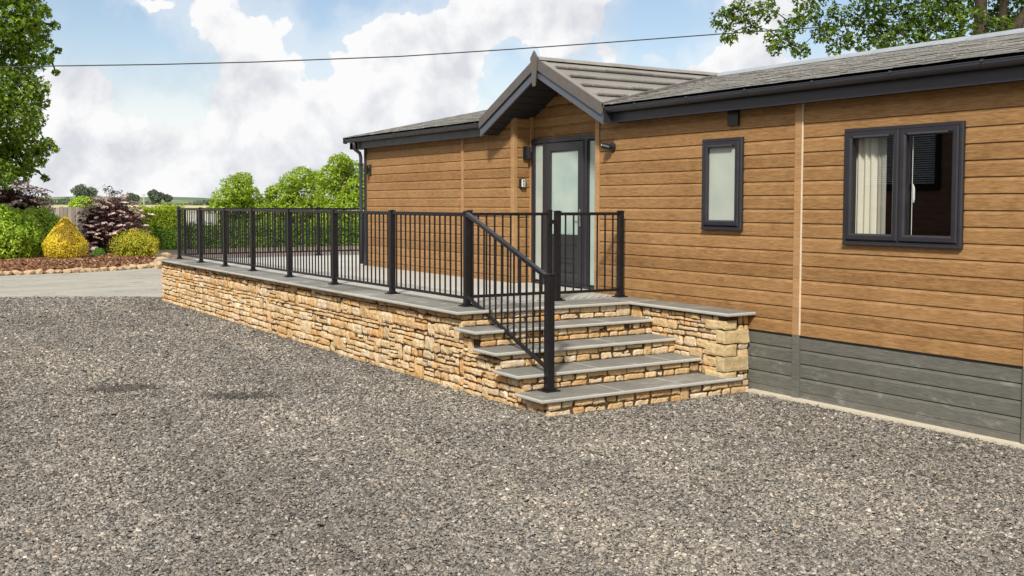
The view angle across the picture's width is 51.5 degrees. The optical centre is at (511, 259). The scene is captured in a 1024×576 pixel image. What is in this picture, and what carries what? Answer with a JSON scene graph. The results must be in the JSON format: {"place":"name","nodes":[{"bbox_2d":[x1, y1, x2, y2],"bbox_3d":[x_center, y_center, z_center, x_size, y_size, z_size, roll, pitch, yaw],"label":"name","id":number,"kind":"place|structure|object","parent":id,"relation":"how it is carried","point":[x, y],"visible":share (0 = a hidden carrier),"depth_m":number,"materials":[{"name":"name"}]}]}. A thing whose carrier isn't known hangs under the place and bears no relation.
{"place":"outdoors","nodes":[
{"label":"outdoors","id":0,"kind":"place"},
{"bbox_2d":[0,267,162,297],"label":"road","id":1,"kind":"structure","parent":0,"point":[136,282],"depth_m":26.91,"materials":[{"name":"grey concrete"}]},
{"bbox_2d":[154,256,168,268],"bbox_3d":[-11.080,0.133,33.627,0.502,0.493,0.659,-1,3,-25],"label":"boulder","id":2,"kind":"object","parent":1,"relation":"on","point":[157,264],"visible":0.38,"depth_m":33.38,"materials":[{"name":"beige stone"}]},
{"bbox_2d":[34,196,354,206],"bbox_3d":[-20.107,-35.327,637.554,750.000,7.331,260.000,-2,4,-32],"label":"hill","id":3,"kind":"structure","parent":0,"point":[177,200],"depth_m":474.52,"materials":[{"name":"green plant"}]},
{"bbox_2d":[37,205,363,215],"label":"hill","id":4,"kind":"structure","parent":0,"point":[192,206],"depth_m":190.52,"materials":[{"name":"plant"}]},
{"bbox_2d":[2,197,357,206],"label":"hedgerow","id":5,"kind":"object","parent":4,"relation":"on","point":[204,202],"visible":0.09,"depth_m":236.75,"materials":[{"name":"green plant"}]},
{"bbox_2d":[154,245,358,257],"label":"path","id":6,"kind":"structure","parent":0,"point":[173,253],"depth_m":45.29,"materials":[{"name":"grey concrete"}]},
{"bbox_2d":[67,196,94,223],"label":"lime shrub","id":7,"kind":"object","parent":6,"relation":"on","point":[75,202],"visible":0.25,"depth_m":47.69,"materials":[{"name":"green plant"}]},
{"bbox_2d":[138,202,186,249],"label":"laurel hedge","id":8,"kind":"object","parent":6,"relation":"on","point":[164,218],"visible":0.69,"depth_m":46.78,"materials":[{"name":"green plant"}]},
{"bbox_2d":[159,252,171,258],"bbox_3d":[-12.393,-0.099,37.956,0.390,0.345,0.463,0,3,-6],"label":"boulder","id":9,"kind":"object","parent":6,"relation":"on","point":[167,254],"visible":0.52,"depth_m":37.79,"materials":[{"name":"beige stone"}]},
{"bbox_2d":[186,219,358,248],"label":"hedge","id":10,"kind":"object","parent":6,"relation":"on","point":[346,226],"visible":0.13,"depth_m":50.02,"materials":[{"name":"green plant"}]},
{"bbox_2d":[0,12,1015,67],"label":"overhead cable","id":11,"kind":"object","parent":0,"point":[400,56],"visible":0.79,"depth_m":26.34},
{"bbox_2d":[0,296,1023,575],"bbox_3d":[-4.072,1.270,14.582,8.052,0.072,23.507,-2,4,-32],"label":"gravel","id":12,"kind":"structure","parent":0,"point":[250,472],"depth_m":7.90,"materials":[{"name":"grey gravel"}]},
{"bbox_2d":[78,383,289,400],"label":"dark gravel","id":13,"kind":"structure","parent":12,"relation":"on","point":[226,396],"depth_m":11.45,"materials":[{"name":"grey gravel"}]},
{"bbox_2d":[156,254,651,390],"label":"terrace","id":14,"kind":"structure","parent":12,"relation":"on","point":[415,334],"depth_m":14.64,"materials":[{"name":"stone"}]},
{"bbox_2d":[183,207,363,256],"bbox_3d":[-3.682,-0.674,24.426,7.802,1.090,0.150,-2,4,-32],"label":"end railing","id":15,"kind":"object","parent":14,"relation":"on","point":[319,208],"visible":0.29,"depth_m":23.54,"materials":[{"name":"black metal"}]},
{"bbox_2d":[175,207,473,306],"bbox_3d":[-3.759,-0.292,17.211,0.150,1.090,12.270,-2,4,-32],"label":"front railing","id":16,"kind":"object","parent":14,"relation":"on","point":[391,284],"visible":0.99,"depth_m":15.33,"materials":[{"name":"black metal"}]},
{"bbox_2d":[553,210,627,300],"bbox_3d":[0.956,-0.066,13.103,1.115,1.090,0.150,-2,4,-32],"label":"side railing","id":17,"kind":"object","parent":14,"relation":"on","point":[619,289],"visible":0.96,"depth_m":13.11,"materials":[{"name":"black metal"}]},
{"bbox_2d":[467,210,555,297],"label":"railing gate","id":18,"kind":"structure","parent":17,"relation":"attached to","point":[550,221],"depth_m":12.57,"materials":[{"name":"black metal"}]},
{"bbox_2d":[454,304,748,415],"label":"stone steps","id":19,"kind":"structure","parent":12,"relation":"on","point":[495,368],"depth_m":11.35,"materials":[{"name":"grey stone"}]},
{"bbox_2d":[465,212,560,392],"bbox_3d":[-0.065,0.390,11.291,0.170,1.778,1.806,-2,4,-32],"label":"stair handrail","id":20,"kind":"object","parent":19,"relation":"on","point":[547,364],"visible":1,"depth_m":11.02,"materials":[{"name":"black metal"}]},
{"bbox_2d":[343,28,1023,443],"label":"lodge","id":21,"kind":"structure","parent":12,"relation":"on","point":[733,190],"depth_m":11.36,"materials":[{"name":"brown wood"}]},
{"bbox_2d":[364,164,370,174],"bbox_3d":[-2.699,-1.683,19.801,0.121,0.200,0.090,-2,4,-32],"label":"wall light","id":22,"kind":"object","parent":21,"relation":"attached to","point":[367,169],"visible":1,"depth_m":19.77,"materials":[{"name":"black metal"}]},
{"bbox_2d":[519,178,525,187],"bbox_3d":[0.157,-1.133,15.662,0.090,0.140,0.069,-2,4,-32],"label":"key safe","id":23,"kind":"object","parent":21,"relation":"attached to","point":[522,182],"visible":1,"depth_m":15.64,"materials":[{"name":"white plastic"}]},
{"bbox_2d":[523,146,530,159],"bbox_3d":[0.230,-1.578,15.636,0.090,0.200,0.121,-2,4,-32],"label":"wall light","id":24,"kind":"object","parent":21,"relation":"attached to","point":[526,152],"visible":1,"depth_m":15.60,"materials":[{"name":"black metal"}]},
{"bbox_2d":[601,142,615,151],"bbox_3d":[1.222,-1.447,13.586,0.163,0.122,0.138,-2,4,-32],"label":"wall light","id":25,"kind":"object","parent":21,"relation":"attached to","point":[611,147],"visible":1,"depth_m":13.57,"materials":[{"name":"metal"}]},
{"bbox_2d":[700,137,744,230],"bbox_3d":[2.373,-0.852,11.939,0.134,1.032,0.638,-2,4,-32],"label":"window","id":26,"kind":"structure","parent":21,"relation":"in","point":[723,168],"depth_m":11.92,"materials":[{"name":"plastic"}]},
{"bbox_2d":[855,138,877,233],"bbox_3d":[3.459,-0.699,10.402,0.062,1.550,0.302,-2,4,-32],"label":"curtain","id":27,"kind":"object","parent":21,"relation":"hanging from","point":[866,186],"visible":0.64,"depth_m":10.37,"materials":[{"name":"beige fabric"}]},
{"bbox_2d":[876,137,886,233],"bbox_3d":[3.567,-0.690,10.234,0.017,1.550,0.102,-2,4,-35],"label":"net curtain","id":28,"kind":"object","parent":21,"relation":"hanging from","point":[881,181],"visible":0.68,"depth_m":10.23,"materials":[{"name":"white fabric"}]},
{"bbox_2d":[842,121,966,248],"bbox_3d":[3.646,-0.692,9.936,0.134,1.135,1.315,-2,4,-32],"label":"window","id":29,"kind":"structure","parent":21,"relation":"in","point":[899,236],"depth_m":9.89,"materials":[{"name":"plastic"}]},
{"bbox_2d":[911,136,914,234],"bbox_3d":[3.741,-0.750,9.875,0.020,1.090,0.031,-1,3,-11],"label":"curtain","id":30,"kind":"object","parent":21,"relation":"hanging from","point":[913,189],"visible":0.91,"depth_m":9.88,"materials":[{"name":"white fabric"}]},
{"bbox_2d":[630,300,755,378],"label":"flank wall","id":31,"kind":"structure","parent":12,"relation":"on","point":[716,340],"depth_m":11.72,"materials":[{"name":"stone"}]},
{"bbox_2d":[746,388,1023,448],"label":"kerb strip","id":32,"kind":"object","parent":12,"relation":"on","point":[998,441],"visible":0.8,"depth_m":10.00,"materials":[{"name":"concrete"}]},
{"bbox_2d":[0,0,1023,200],"label":"sky","id":33,"kind":"structure","parent":0,"point":[179,130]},
{"label":"ground","id":34,"kind":"structure","parent":0,"visible":0},
{"bbox_2d":[0,250,156,274],"bbox_3d":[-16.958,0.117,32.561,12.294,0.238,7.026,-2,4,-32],"label":"bark mulch","id":35,"kind":"object","parent":34,"relation":"on","point":[91,259],"visible":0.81,"depth_m":33.40,"materials":[{"name":"brown wood"}]},
{"bbox_2d":[3,271,11,274],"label":"edging stone","id":36,"kind":"object","parent":35,"relation":"on","point":[7,272],"visible":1,"depth_m":30.17,"materials":[{"name":"beige stone"}]},
{"bbox_2d":[12,270,22,274],"bbox_3d":[-14.206,0.377,30.438,0.294,0.155,0.243,14,0,25],"label":"edging stone","id":37,"kind":"object","parent":35,"relation":"on","point":[15,272],"visible":0.95,"depth_m":30.35,"materials":[{"name":"beige stone"}]},
{"bbox_2d":[0,203,42,258],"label":"laurel shrub","id":38,"kind":"object","parent":35,"relation":"on","point":[19,234],"visible":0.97,"depth_m":34.63,"materials":[{"name":"green plant"}]},
{"bbox_2d":[23,270,35,274],"bbox_3d":[-13.945,0.377,30.657,0.332,0.185,0.265,-9,8,22],"label":"edging stone","id":39,"kind":"object","parent":35,"relation":"on","point":[29,272],"visible":0.75,"depth_m":30.56,"materials":[{"name":"beige stone"}]},
{"bbox_2d":[0,178,61,219],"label":"purple elder","id":40,"kind":"object","parent":35,"relation":"on","point":[11,197],"visible":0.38,"depth_m":38.16,"materials":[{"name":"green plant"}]},
{"bbox_2d":[0,0,61,189],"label":"maple tree","id":41,"kind":"object","parent":35,"relation":"on","point":[18,46],"visible":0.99,"depth_m":34.62,"materials":[{"name":"green plant"}]},
{"bbox_2d":[34,269,42,273],"bbox_3d":[-13.753,0.356,30.785,0.264,0.169,0.320,-12,4,-37],"label":"edging stone","id":42,"kind":"object","parent":35,"relation":"on","point":[38,271],"visible":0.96,"depth_m":30.67,"materials":[{"name":"beige stone"}]},
{"bbox_2d":[22,206,60,254],"bbox_3d":[-16.735,-0.954,37.583,1.873,1.954,1.923,-2,4,-32],"label":"laurel shrub","id":43,"kind":"object","parent":35,"relation":"on","point":[46,219],"visible":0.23,"depth_m":37.13,"materials":[{"name":"green plant"}]},
{"bbox_2d":[46,269,54,273],"bbox_3d":[-13.500,0.342,31.030,0.266,0.152,0.235,4,10,30],"label":"edging stone","id":44,"kind":"object","parent":35,"relation":"on","point":[50,271],"visible":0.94,"depth_m":30.95,"materials":[{"name":"beige stone"}]},
{"bbox_2d":[41,217,88,257],"bbox_3d":[-14.849,-0.676,35.232,1.452,1.542,1.428,-2,4,-32],"label":"yellow conifer","id":45,"kind":"object","parent":35,"relation":"on","point":[64,237],"visible":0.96,"depth_m":34.90,"materials":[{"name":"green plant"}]},
{"bbox_2d":[62,269,71,272],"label":"edging stone","id":46,"kind":"object","parent":35,"relation":"on","point":[67,270],"visible":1,"depth_m":31.22,"materials":[{"name":"beige stone"}]},
{"bbox_2d":[71,268,79,272],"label":"edging stone","id":47,"kind":"object","parent":35,"relation":"on","point":[77,270],"visible":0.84,"depth_m":31.37,"materials":[{"name":"beige stone"}]},
{"bbox_2d":[74,267,85,272],"bbox_3d":[-12.887,0.311,31.573,0.368,0.187,0.256,5,-10,-40],"label":"edging stone","id":48,"kind":"object","parent":35,"relation":"on","point":[82,270],"visible":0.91,"depth_m":31.51,"materials":[{"name":"beige stone"}]},
{"bbox_2d":[92,268,100,271],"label":"edging stone","id":49,"kind":"object","parent":35,"relation":"on","point":[96,269],"visible":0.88,"depth_m":31.94,"materials":[{"name":"beige stone"}]},
{"bbox_2d":[92,248,105,254],"bbox_3d":[-14.431,-0.195,37.073,0.477,0.467,0.479,-2,4,-32],"label":"box ball","id":50,"kind":"object","parent":35,"relation":"on","point":[99,251],"visible":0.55,"depth_m":36.95,"materials":[{"name":"green plant"}]},
{"bbox_2d":[108,266,117,270],"bbox_3d":[-12.238,0.284,32.536,0.282,0.180,0.341,3,-1,-22],"label":"edging stone","id":51,"kind":"object","parent":35,"relation":"on","point":[113,268],"visible":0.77,"depth_m":32.41,"materials":[{"name":"beige stone"}]},
{"bbox_2d":[74,193,154,252],"bbox_3d":[-14.481,-1.254,38.634,2.796,2.342,2.413,-2,4,-32],"label":"purple elder","id":52,"kind":"object","parent":35,"relation":"on","point":[103,224],"visible":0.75,"depth_m":38.06,"materials":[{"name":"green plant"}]},
{"bbox_2d":[98,184,134,205],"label":"wispy shrub","id":53,"kind":"object","parent":35,"relation":"on","point":[113,192],"visible":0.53,"depth_m":40.53,"materials":[{"name":"grey plant"}]},
{"bbox_2d":[129,264,136,268],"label":"edging stone","id":54,"kind":"object","parent":35,"relation":"on","point":[132,266],"visible":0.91,"depth_m":33.19,"materials":[{"name":"beige stone"}]},
{"bbox_2d":[107,228,159,258],"bbox_3d":[-13.078,-0.494,36.743,1.802,1.232,1.520,-2,4,-32],"label":"golden bush","id":55,"kind":"object","parent":35,"relation":"on","point":[137,243],"visible":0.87,"depth_m":36.39,"materials":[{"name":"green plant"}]},
{"bbox_2d":[136,264,144,268],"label":"edging stone","id":56,"kind":"object","parent":35,"relation":"on","point":[139,266],"visible":0.78,"depth_m":33.40,"materials":[{"name":"beige stone"}]},
{"bbox_2d":[39,206,128,250],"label":"board fence","id":57,"kind":"object","parent":34,"relation":"on","point":[61,211],"visible":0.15,"depth_m":43.12,"materials":[{"name":"grey wood"}]},
{"bbox_2d":[70,184,98,201],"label":"distant tree","id":58,"kind":"object","parent":34,"relation":"on","point":[82,190],"visible":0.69,"depth_m":159.21,"materials":[{"name":"green plant"}]},
{"bbox_2d":[126,193,139,204],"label":"distant tree","id":59,"kind":"object","parent":34,"relation":"on","point":[136,198],"visible":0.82,"depth_m":221.09,"materials":[{"name":"green plant"}]},
{"bbox_2d":[132,207,154,243],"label":"bright shrub","id":60,"kind":"object","parent":34,"relation":"on","point":[149,223],"visible":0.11,"depth_m":46.09,"materials":[{"name":"green plant"}]},
{"bbox_2d":[147,189,164,203],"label":"distant tree","id":61,"kind":"object","parent":34,"relation":"on","point":[154,195],"visible":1,"depth_m":242.90,"materials":[{"name":"green plant"}]},
{"bbox_2d":[163,194,172,202],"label":"distant tree","id":62,"kind":"object","parent":34,"relation":"on","point":[168,198],"visible":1,"depth_m":244.58,"materials":[{"name":"green plant"}]},
{"bbox_2d":[186,214,217,224],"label":"picket panel","id":63,"kind":"object","parent":34,"relation":"on","point":[195,218],"visible":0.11,"depth_m":55.72,"materials":[{"name":"white paint"}]},
{"bbox_2d":[205,172,266,225],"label":"field tree","id":64,"kind":"object","parent":34,"relation":"on","point":[241,196],"visible":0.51,"depth_m":60.44,"materials":[{"name":"green plant"}]},
{"bbox_2d":[261,165,333,224],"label":"field tree","id":65,"kind":"object","parent":34,"relation":"on","point":[290,194],"visible":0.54,"depth_m":60.09,"materials":[{"name":"green plant"}]},
{"bbox_2d":[313,152,363,223],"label":"field tree","id":66,"kind":"object","parent":34,"relation":"on","point":[345,194],"visible":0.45,"depth_m":55.68,"materials":[{"name":"green plant"}]},
{"bbox_2d":[709,0,1023,59],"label":"maple tree","id":67,"kind":"object","parent":34,"relation":"on","point":[1003,20],"visible":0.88,"depth_m":19.25,"materials":[{"name":"green plant"}]}
]}

